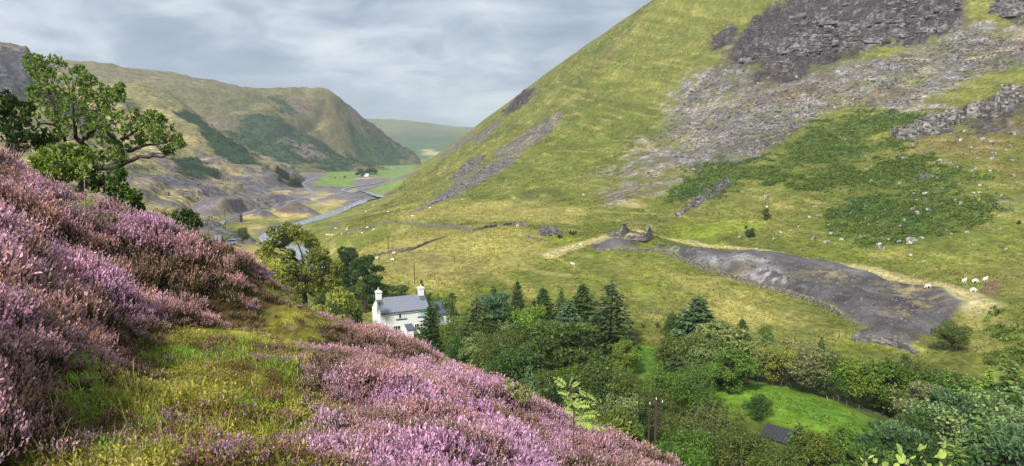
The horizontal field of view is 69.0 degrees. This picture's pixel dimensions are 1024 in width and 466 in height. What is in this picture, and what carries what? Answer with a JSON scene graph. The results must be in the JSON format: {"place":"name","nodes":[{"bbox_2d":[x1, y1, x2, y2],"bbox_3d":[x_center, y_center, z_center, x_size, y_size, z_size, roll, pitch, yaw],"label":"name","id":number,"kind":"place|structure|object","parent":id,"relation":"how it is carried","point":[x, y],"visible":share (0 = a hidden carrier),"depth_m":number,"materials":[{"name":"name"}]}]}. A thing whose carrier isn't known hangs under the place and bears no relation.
{"place":"outdoors","nodes":[
{"label":"outdoors","id":0,"kind":"place"},
{"bbox_2d":[0,42,45,100],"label":"crag hill","id":1,"kind":"structure","parent":0,"point":[15,80],"depth_m":665.34,"materials":[{"name":"stone"}]},
{"bbox_2d":[0,83,304,246],"bbox_3d":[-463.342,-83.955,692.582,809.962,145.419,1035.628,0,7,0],"label":"spur hill","id":2,"kind":"structure","parent":0,"point":[149,182],"depth_m":690.20,"materials":[{"name":"plant"}]},
{"bbox_2d":[4,240,385,465],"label":"hillside","id":3,"kind":"structure","parent":0,"point":[272,309],"depth_m":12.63,"materials":[{"name":"plant"}]},
{"bbox_2d":[0,89,54,159],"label":"oak shrub","id":4,"kind":"object","parent":3,"relation":"on","point":[9,123],"visible":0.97,"depth_m":24.67,"materials":[{"name":"green plant"}]},
{"bbox_2d":[27,141,96,183],"bbox_3d":[-14.633,-2.117,24.012,2.071,1.710,1.692,0,7,0],"label":"oak shrub","id":5,"kind":"object","parent":3,"relation":"on","point":[43,161],"visible":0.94,"depth_m":23.86,"materials":[{"name":"green plant"}]},
{"bbox_2d":[20,51,187,193],"bbox_3d":[-14.946,-3.973,26.728,6.723,5.139,4.955,0,7,0],"label":"oak tree","id":6,"kind":"object","parent":3,"relation":"on","point":[104,110],"visible":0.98,"depth_m":26.46,"materials":[{"name":"green plant"}]},
{"bbox_2d":[86,167,145,211],"bbox_3d":[-13.280,-1.401,25.008,2.354,1.686,1.305,2,7,17],"label":"oak shrub","id":7,"kind":"object","parent":3,"relation":"on","point":[123,192],"visible":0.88,"depth_m":24.85,"materials":[{"name":"green plant"}]},
{"bbox_2d":[169,208,203,229],"bbox_3d":[-17.865,-0.575,40.040,2.899,1.661,1.937,4,8,28],"label":"oak shrub","id":8,"kind":"object","parent":3,"relation":"on","point":[185,215],"visible":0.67,"depth_m":39.57,"materials":[{"name":"green plant"}]},
{"bbox_2d":[0,145,679,465],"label":"heather","id":9,"kind":"object","parent":3,"relation":"on","point":[56,354],"visible":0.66,"depth_m":9.74,"materials":[{"name":"plant"}]},
{"bbox_2d":[505,378,533,411],"bbox_3d":[0.141,3.172,14.076,0.578,1.037,1.145,0,7,0],"label":"birch sapling","id":10,"kind":"object","parent":3,"relation":"on","point":[525,388],"visible":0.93,"depth_m":14.09,"materials":[{"name":"green plant"}]},
{"bbox_2d":[553,376,605,459],"bbox_3d":[0.716,2.119,7.907,0.567,1.237,0.333,0,7,0],"label":"rowan sapling","id":11,"kind":"object","parent":3,"relation":"on","point":[576,404],"visible":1,"depth_m":7.86,"materials":[{"name":"green plant"}]},
{"bbox_2d":[599,416,650,445],"bbox_3d":[4.315,7.456,27.240,2.206,1.960,2.049,-3,8,-20],"label":"scrub","id":12,"kind":"object","parent":3,"relation":"on","point":[623,424],"visible":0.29,"depth_m":26.64,"materials":[{"name":"green plant"}]},
{"bbox_2d":[860,441,950,465],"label":"poplar sapling","id":13,"kind":"object","parent":3,"relation":"on","point":[902,459],"visible":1,"depth_m":5.44,"materials":[{"name":"green plant"}]},
{"bbox_2d":[36,59,421,172],"bbox_3d":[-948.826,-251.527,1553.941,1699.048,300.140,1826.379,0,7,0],"label":"mountain","id":14,"kind":"structure","parent":0,"point":[325,116],"depth_m":1454.40,"materials":[{"name":"plant"}]},
{"bbox_2d":[258,182,384,272],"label":"river","id":15,"kind":"structure","parent":0,"point":[263,237],"depth_m":459.06,"materials":[{"name":"liquid"}]},
{"bbox_2d":[0,0,651,126],"label":"sky","id":16,"kind":"structure","parent":0,"point":[456,63],"materials":[{"name":"grey"}]},
{"bbox_2d":[367,119,473,158],"bbox_3d":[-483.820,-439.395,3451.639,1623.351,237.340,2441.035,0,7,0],"label":"hill","id":17,"kind":"structure","parent":0,"point":[423,140],"depth_m":3326.16,"materials":[{"name":"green plant"}]},
{"bbox_2d":[42,95,1023,383],"label":"bracken","id":18,"kind":"object","parent":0,"point":[866,175],"depth_m":272.20,"materials":[{"name":"plant"}]},
{"bbox_2d":[82,0,1023,465],"bbox_3d":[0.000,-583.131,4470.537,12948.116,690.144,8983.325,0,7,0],"label":"valley","id":19,"kind":"structure","parent":0,"point":[770,16],"depth_m":300.50,"materials":[{"name":"green plant"}]},
{"bbox_2d":[253,251,288,290],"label":"willow tree","id":20,"kind":"object","parent":19,"relation":"on","point":[271,262],"visible":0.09,"depth_m":71.98,"materials":[{"name":"green plant"}]},
{"bbox_2d":[254,221,344,304],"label":"oak tree","id":21,"kind":"object","parent":19,"relation":"on","point":[304,286],"visible":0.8,"depth_m":84.46,"materials":[{"name":"green plant"}]},
{"bbox_2d":[288,286,354,321],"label":"shrub","id":22,"kind":"object","parent":19,"relation":"on","point":[341,297],"visible":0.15,"depth_m":73.12,"materials":[{"name":"green plant"}]},
{"bbox_2d":[330,280,366,324],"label":"shrub","id":23,"kind":"object","parent":19,"relation":"on","point":[355,311],"visible":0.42,"depth_m":143.99,"materials":[{"name":"green plant"}]},
{"bbox_2d":[336,246,360,291],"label":"pine tree","id":24,"kind":"object","parent":19,"relation":"on","point":[348,255],"visible":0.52,"depth_m":168.90,"materials":[{"name":"green plant"}]},
{"bbox_2d":[342,253,389,312],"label":"pine tree","id":25,"kind":"object","parent":19,"relation":"on","point":[360,265],"visible":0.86,"depth_m":165.32,"materials":[{"name":"green plant"}]},
{"bbox_2d":[373,236,445,255],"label":"dry stone wall","id":26,"kind":"structure","parent":19,"relation":"on","point":[407,249],"depth_m":216.20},
{"bbox_2d":[372,284,450,337],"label":"cottage","id":27,"kind":"structure","parent":19,"relation":"on","point":[405,313],"depth_m":154.67,"materials":[{"name":"paint"}]},
{"bbox_2d":[415,304,445,351],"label":"spruce tree","id":28,"kind":"object","parent":19,"relation":"on","point":[431,335],"visible":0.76,"depth_m":139.37,"materials":[{"name":"green plant"}]},
{"bbox_2d":[415,291,457,319],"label":"shrub","id":29,"kind":"object","parent":19,"relation":"on","point":[437,298],"visible":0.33,"depth_m":159.99,"materials":[{"name":"green plant"}]},
{"bbox_2d":[398,221,496,230],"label":"dry stone wall","id":30,"kind":"structure","parent":19,"relation":"on","point":[451,226],"depth_m":261.20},
{"bbox_2d":[442,332,475,364],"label":"broadleaf tree","id":31,"kind":"object","parent":19,"relation":"on","point":[451,353],"visible":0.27,"depth_m":121.59,"materials":[{"name":"green plant"}]},
{"bbox_2d":[447,332,486,361],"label":"broadleaf tree","id":32,"kind":"object","parent":19,"relation":"on","point":[458,345],"visible":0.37,"depth_m":120.19,"materials":[{"name":"green plant"}]},
{"bbox_2d":[445,295,496,362],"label":"spruce tree","id":33,"kind":"object","parent":19,"relation":"on","point":[479,304],"visible":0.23,"depth_m":126.07,"materials":[{"name":"green plant"}]},
{"bbox_2d":[442,315,517,349],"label":"birch tree","id":34,"kind":"object","parent":19,"relation":"on","point":[458,329],"visible":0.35,"depth_m":125.81,"materials":[{"name":"green plant"}]},
{"bbox_2d":[456,332,507,372],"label":"willow tree","id":35,"kind":"object","parent":19,"relation":"on","point":[469,348],"visible":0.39,"depth_m":117.42,"materials":[{"name":"green plant"}]},
{"bbox_2d":[470,334,509,372],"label":"birch tree","id":36,"kind":"object","parent":19,"relation":"on","point":[487,347],"visible":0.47,"depth_m":114.04,"materials":[{"name":"green plant"}]},
{"bbox_2d":[473,292,516,325],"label":"pine tree","id":37,"kind":"object","parent":19,"relation":"on","point":[494,301],"visible":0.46,"depth_m":135.75,"materials":[{"name":"green plant"}]},
{"bbox_2d":[487,328,524,353],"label":"birch tree","id":38,"kind":"object","parent":19,"relation":"on","point":[508,338],"visible":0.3,"depth_m":118.67,"materials":[{"name":"green plant"}]},
{"bbox_2d":[509,279,527,318],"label":"spruce tree","id":39,"kind":"object","parent":19,"relation":"on","point":[517,296],"visible":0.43,"depth_m":156.35,"materials":[{"name":"green plant"}]},
{"bbox_2d":[503,303,546,327],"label":"broadleaf tree","id":40,"kind":"object","parent":19,"relation":"on","point":[531,316],"visible":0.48,"depth_m":137.25,"materials":[{"name":"green plant"}]},
{"bbox_2d":[487,340,564,386],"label":"broadleaf tree","id":41,"kind":"object","parent":19,"relation":"on","point":[506,363],"visible":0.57,"depth_m":106.09,"materials":[{"name":"green plant"}]},
{"bbox_2d":[522,361,539,397],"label":"spruce tree","id":42,"kind":"object","parent":19,"relation":"on","point":[530,368],"visible":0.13,"depth_m":86.55,"materials":[{"name":"green plant"}]},
{"bbox_2d":[520,368,566,400],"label":"birch tree","id":43,"kind":"object","parent":19,"relation":"on","point":[549,379],"visible":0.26,"depth_m":101.56,"materials":[{"name":"green plant"}]},
{"bbox_2d":[536,286,557,320],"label":"spruce tree","id":44,"kind":"object","parent":19,"relation":"on","point":[541,295],"visible":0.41,"depth_m":148.23,"materials":[{"name":"green plant"}]},
{"bbox_2d":[537,224,564,235],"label":"ruined house","id":45,"kind":"structure","parent":19,"relation":"on","point":[553,229],"depth_m":227.58,"materials":[{"name":"stone"}]},
{"bbox_2d":[526,317,603,376],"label":"tree","id":46,"kind":"object","parent":19,"relation":"on","point":[571,353],"visible":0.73,"depth_m":109.69,"materials":[{"name":"green plant"}]},
{"bbox_2d":[550,299,593,356],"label":"spruce tree","id":47,"kind":"object","parent":19,"relation":"on","point":[568,313],"visible":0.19,"depth_m":133.16,"materials":[{"name":"green plant"}]},
{"bbox_2d":[419,155,731,217],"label":"scree stones","id":48,"kind":"object","parent":19,"relation":"on","point":[696,200],"visible":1,"depth_m":404.18,"materials":[{"name":"stone"}]},
{"bbox_2d":[538,369,632,415],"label":"broadleaf tree","id":49,"kind":"object","parent":19,"relation":"on","point":[558,401],"visible":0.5,"depth_m":92.37,"materials":[{"name":"green plant"}]},
{"bbox_2d":[570,283,602,336],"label":"spruce tree","id":50,"kind":"object","parent":19,"relation":"on","point":[585,301],"visible":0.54,"depth_m":146.62,"materials":[{"name":"green plant"}]},
{"bbox_2d":[560,359,646,419],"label":"birch tree","id":51,"kind":"object","parent":19,"relation":"on","point":[607,375],"visible":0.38,"depth_m":95.12,"materials":[{"name":"green plant"}]},
{"bbox_2d":[577,401,629,425],"bbox_3d":[7.804,19.595,65.082,5.272,10.341,5.470,7,10,43],"label":"broadleaf tree","id":52,"kind":"object","parent":19,"relation":"on","point":[614,414],"visible":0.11,"depth_m":64.37,"materials":[{"name":"green plant"}]},
{"bbox_2d":[567,380,643,433],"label":"willow tree","id":53,"kind":"object","parent":19,"relation":"on","point":[628,402],"visible":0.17,"depth_m":89.69,"materials":[{"name":"green plant"}]},
{"bbox_2d":[585,280,646,367],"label":"spruce tree","id":54,"kind":"object","parent":19,"relation":"on","point":[608,330],"visible":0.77,"depth_m":136.69,"materials":[{"name":"green plant"}]},
{"bbox_2d":[612,338,639,371],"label":"broadleaf tree","id":55,"kind":"object","parent":19,"relation":"on","point":[629,355],"visible":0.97,"depth_m":127.25,"materials":[{"name":"green plant"}]},
{"bbox_2d":[608,223,652,240],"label":"ruined house","id":56,"kind":"structure","parent":19,"relation":"on","point":[647,235],"depth_m":208.83,"materials":[{"name":"stone"}]},
{"bbox_2d":[629,387,674,441],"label":"birch tree","id":57,"kind":"object","parent":19,"relation":"on","point":[648,401],"visible":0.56,"depth_m":94.94,"materials":[{"name":"green plant"}]},
{"bbox_2d":[285,0,1023,447],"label":"grass tussocks","id":58,"kind":"object","parent":19,"relation":"on","point":[587,272],"depth_m":222.13,"materials":[{"name":"plant"}]},
{"bbox_2d":[637,365,690,406],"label":"broadleaf tree","id":59,"kind":"object","parent":19,"relation":"on","point":[659,378],"visible":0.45,"depth_m":107.80,"materials":[{"name":"green plant"}]},
{"bbox_2d":[659,311,684,337],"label":"broadleaf tree","id":60,"kind":"object","parent":19,"relation":"on","point":[671,320],"visible":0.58,"depth_m":140.16,"materials":[{"name":"green plant"}]},
{"bbox_2d":[646,353,699,410],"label":"spruce tree","id":61,"kind":"object","parent":19,"relation":"on","point":[672,363],"visible":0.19,"depth_m":109.76,"materials":[{"name":"green plant"}]},
{"bbox_2d":[653,332,703,371],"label":"broadleaf tree","id":62,"kind":"object","parent":19,"relation":"on","point":[669,352],"visible":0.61,"depth_m":117.54,"materials":[{"name":"green plant"}]},
{"bbox_2d":[666,386,693,413],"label":"birch tree","id":63,"kind":"object","parent":19,"relation":"on","point":[674,403],"visible":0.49,"depth_m":103.43,"materials":[{"name":"green plant"}]},
{"bbox_2d":[650,439,711,465],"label":"broadleaf tree","id":64,"kind":"object","parent":19,"relation":"on","point":[691,458],"visible":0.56,"depth_m":62.77,"materials":[{"name":"green plant"}]},
{"bbox_2d":[659,426,719,465],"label":"broadleaf tree","id":65,"kind":"object","parent":19,"relation":"on","point":[695,440],"visible":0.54,"depth_m":76.76,"materials":[{"name":"green plant"}]},
{"bbox_2d":[663,357,722,417],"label":"birch tree","id":66,"kind":"object","parent":19,"relation":"on","point":[702,375],"visible":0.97,"depth_m":101.31,"materials":[{"name":"green plant"}]},
{"bbox_2d":[661,330,728,385],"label":"willow tree","id":67,"kind":"object","parent":19,"relation":"on","point":[712,354],"visible":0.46,"depth_m":115.51,"materials":[{"name":"green plant"}]},
{"bbox_2d":[668,295,723,347],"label":"spruce tree","id":68,"kind":"object","parent":19,"relation":"on","point":[698,311],"visible":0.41,"depth_m":134.98,"materials":[{"name":"green plant"}]},
{"bbox_2d":[658,397,755,464],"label":"birch tree","id":69,"kind":"object","parent":19,"relation":"on","point":[721,416],"visible":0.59,"depth_m":85.79,"materials":[{"name":"green plant"}]},
{"bbox_2d":[681,319,758,381],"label":"broadleaf tree","id":70,"kind":"object","parent":19,"relation":"on","point":[712,326],"visible":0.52,"depth_m":121.80,"materials":[{"name":"green plant"}]},
{"bbox_2d":[596,248,846,319],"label":"dry stone wall","id":71,"kind":"structure","parent":19,"relation":"on","point":[811,299],"depth_m":176.11,"materials":[{"name":"stone"}]},
{"bbox_2d":[707,347,759,394],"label":"broadleaf tree","id":72,"kind":"object","parent":19,"relation":"on","point":[727,375],"visible":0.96,"depth_m":109.36,"materials":[{"name":"green plant"}]},
{"bbox_2d":[700,424,787,465],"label":"birch tree","id":73,"kind":"object","parent":19,"relation":"on","point":[743,450],"visible":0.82,"depth_m":77.92,"materials":[{"name":"green plant"}]},
{"bbox_2d":[716,327,787,381],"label":"willow tree","id":74,"kind":"object","parent":19,"relation":"on","point":[761,342],"visible":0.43,"depth_m":119.07,"materials":[{"name":"green plant"}]},
{"bbox_2d":[741,394,772,418],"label":"broadleaf tree","id":75,"kind":"object","parent":19,"relation":"on","point":[756,402],"visible":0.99,"depth_m":99.94,"materials":[{"name":"green plant"}]},
{"bbox_2d":[753,343,798,386],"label":"willow tree","id":76,"kind":"object","parent":19,"relation":"on","point":[774,376],"visible":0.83,"depth_m":115.49,"materials":[{"name":"green plant"}]},
{"bbox_2d":[744,443,811,465],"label":"birch tree","id":77,"kind":"object","parent":19,"relation":"on","point":[773,460],"visible":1,"depth_m":73.40,"materials":[{"name":"green plant"}]},
{"bbox_2d":[761,423,806,445],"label":"barn","id":78,"kind":"structure","parent":19,"relation":"on","point":[778,433],"depth_m":95.41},
{"bbox_2d":[781,423,811,465],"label":"spruce tree","id":79,"kind":"object","parent":19,"relation":"on","point":[799,428],"visible":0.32,"depth_m":87.33,"materials":[{"name":"green plant"}]},
{"bbox_2d":[750,334,846,389],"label":"willow tree","id":80,"kind":"object","parent":19,"relation":"on","point":[806,371],"visible":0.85,"depth_m":113.42,"materials":[{"name":"green plant"}]},
{"bbox_2d":[667,245,965,347],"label":"scree stones","id":81,"kind":"object","parent":19,"relation":"on","point":[897,309],"visible":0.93,"depth_m":159.12,"materials":[{"name":"stone"}]},
{"bbox_2d":[792,429,847,465],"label":"broadleaf tree","id":82,"kind":"object","parent":19,"relation":"on","point":[813,442],"visible":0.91,"depth_m":83.91,"materials":[{"name":"green plant"}]},
{"bbox_2d":[809,365,834,396],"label":"broadleaf tree","id":83,"kind":"object","parent":19,"relation":"on","point":[821,385],"visible":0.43,"depth_m":112.81,"materials":[{"name":"green plant"}]},
{"bbox_2d":[636,28,1023,183],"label":"scree stones","id":84,"kind":"object","parent":19,"relation":"on","point":[893,81],"visible":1,"depth_m":368.31,"materials":[{"name":"stone"}]},
{"bbox_2d":[817,354,865,402],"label":"birch tree","id":85,"kind":"object","parent":19,"relation":"on","point":[837,380],"visible":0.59,"depth_m":111.44,"materials":[{"name":"green plant"}]},
{"bbox_2d":[825,425,871,464],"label":"broadleaf tree","id":86,"kind":"object","parent":19,"relation":"on","point":[848,436],"visible":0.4,"depth_m":85.27,"materials":[{"name":"green plant"}]},
{"bbox_2d":[738,0,964,78],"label":"rock crag","id":87,"kind":"structure","parent":19,"relation":"on","point":[829,22],"depth_m":429.36,"materials":[{"name":"stone"}]},
{"bbox_2d":[823,356,885,407],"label":"broadleaf tree","id":88,"kind":"object","parent":19,"relation":"on","point":[853,371],"visible":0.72,"depth_m":109.46,"materials":[{"name":"green plant"}]},
{"bbox_2d":[825,442,895,465],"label":"bush","id":89,"kind":"object","parent":19,"relation":"on","point":[853,454],"visible":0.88,"depth_m":73.43,"materials":[{"name":"green plant"}]},
{"bbox_2d":[852,351,917,414],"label":"broadleaf tree","id":90,"kind":"object","parent":19,"relation":"on","point":[889,367],"visible":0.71,"depth_m":109.34,"materials":[{"name":"green plant"}]},
{"bbox_2d":[855,335,918,354],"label":"retaining wall","id":91,"kind":"structure","parent":19,"relation":"on","point":[898,344],"depth_m":135.18,"materials":[{"name":"stone"}]},
{"bbox_2d":[854,416,932,465],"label":"pine tree","id":92,"kind":"object","parent":19,"relation":"on","point":[894,426],"visible":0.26,"depth_m":80.88,"materials":[{"name":"green plant"}]},
{"bbox_2d":[872,363,925,413],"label":"willow tree","id":93,"kind":"object","parent":19,"relation":"on","point":[889,396],"visible":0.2,"depth_m":109.42,"materials":[{"name":"green plant"}]},
{"bbox_2d":[890,380,942,424],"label":"pine tree","id":94,"kind":"object","parent":19,"relation":"on","point":[922,389],"visible":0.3,"depth_m":94.50,"materials":[{"name":"green plant"}]},
{"bbox_2d":[880,370,955,415],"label":"broadleaf tree","id":95,"kind":"object","parent":19,"relation":"on","point":[937,381],"visible":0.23,"depth_m":108.35,"materials":[{"name":"green plant"}]},
{"bbox_2d":[894,408,948,453],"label":"pine tree","id":96,"kind":"object","parent":19,"relation":"on","point":[917,421],"visible":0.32,"depth_m":83.97,"materials":[{"name":"green plant"}]},
{"bbox_2d":[901,359,942,384],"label":"birch tree","id":97,"kind":"object","parent":19,"relation":"on","point":[917,367],"visible":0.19,"depth_m":111.27,"materials":[{"name":"green plant"}]},
{"bbox_2d":[855,427,1004,465],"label":"broadleaf tree","id":98,"kind":"object","parent":19,"relation":"on","point":[912,452],"visible":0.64,"depth_m":75.40,"materials":[{"name":"green plant"}]},
{"bbox_2d":[893,402,996,444],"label":"willow tree","id":99,"kind":"object","parent":19,"relation":"on","point":[959,431],"visible":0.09,"depth_m":86.21,"materials":[{"name":"green plant"}]},
{"bbox_2d":[904,386,991,442],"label":"tree","id":100,"kind":"object","parent":19,"relation":"on","point":[951,398],"visible":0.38,"depth_m":88.68,"materials":[{"name":"green plant"}]},
{"bbox_2d":[929,319,973,351],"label":"broadleaf tree","id":101,"kind":"object","parent":19,"relation":"on","point":[955,335],"visible":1,"depth_m":126.25,"materials":[{"name":"green plant"}]},
{"bbox_2d":[939,441,970,465],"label":"larch tree","id":102,"kind":"object","parent":19,"relation":"on","point":[956,451],"visible":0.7,"depth_m":73.06,"materials":[{"name":"green plant"}]},
{"bbox_2d":[891,84,1023,140],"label":"rock crag","id":103,"kind":"structure","parent":19,"relation":"on","point":[933,123],"depth_m":298.44,"materials":[{"name":"stone"}]},
{"bbox_2d":[902,386,1023,462],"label":"willow tree","id":104,"kind":"object","parent":19,"relation":"on","point":[1006,415],"visible":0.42,"depth_m":86.17,"materials":[{"name":"green plant"}]},
{"bbox_2d":[953,373,982,403],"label":"larch tree","id":105,"kind":"object","parent":19,"relation":"on","point":[969,380],"visible":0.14,"depth_m":103.04,"materials":[{"name":"green plant"}]},
{"bbox_2d":[960,414,1010,465],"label":"larch tree","id":106,"kind":"object","parent":19,"relation":"on","point":[982,424],"visible":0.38,"depth_m":78.95,"materials":[{"name":"green plant"}]},
{"bbox_2d":[952,422,1023,465],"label":"tree","id":107,"kind":"object","parent":19,"relation":"on","point":[1011,451],"visible":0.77,"depth_m":76.08,"materials":[{"name":"green plant"}]},
{"bbox_2d":[976,366,999,392],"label":"larch tree","id":108,"kind":"object","parent":19,"relation":"on","point":[988,379],"visible":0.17,"depth_m":106.29,"materials":[{"name":"green plant"}]},
{"bbox_2d":[990,0,1023,17],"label":"rock crag","id":109,"kind":"structure","parent":19,"relation":"on","point":[1008,8],"depth_m":386.47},
{"bbox_2d":[997,361,1023,402],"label":"larch tree","id":110,"kind":"object","parent":19,"relation":"on","point":[1008,380],"visible":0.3,"depth_m":105.01,"materials":[{"name":"green plant"}]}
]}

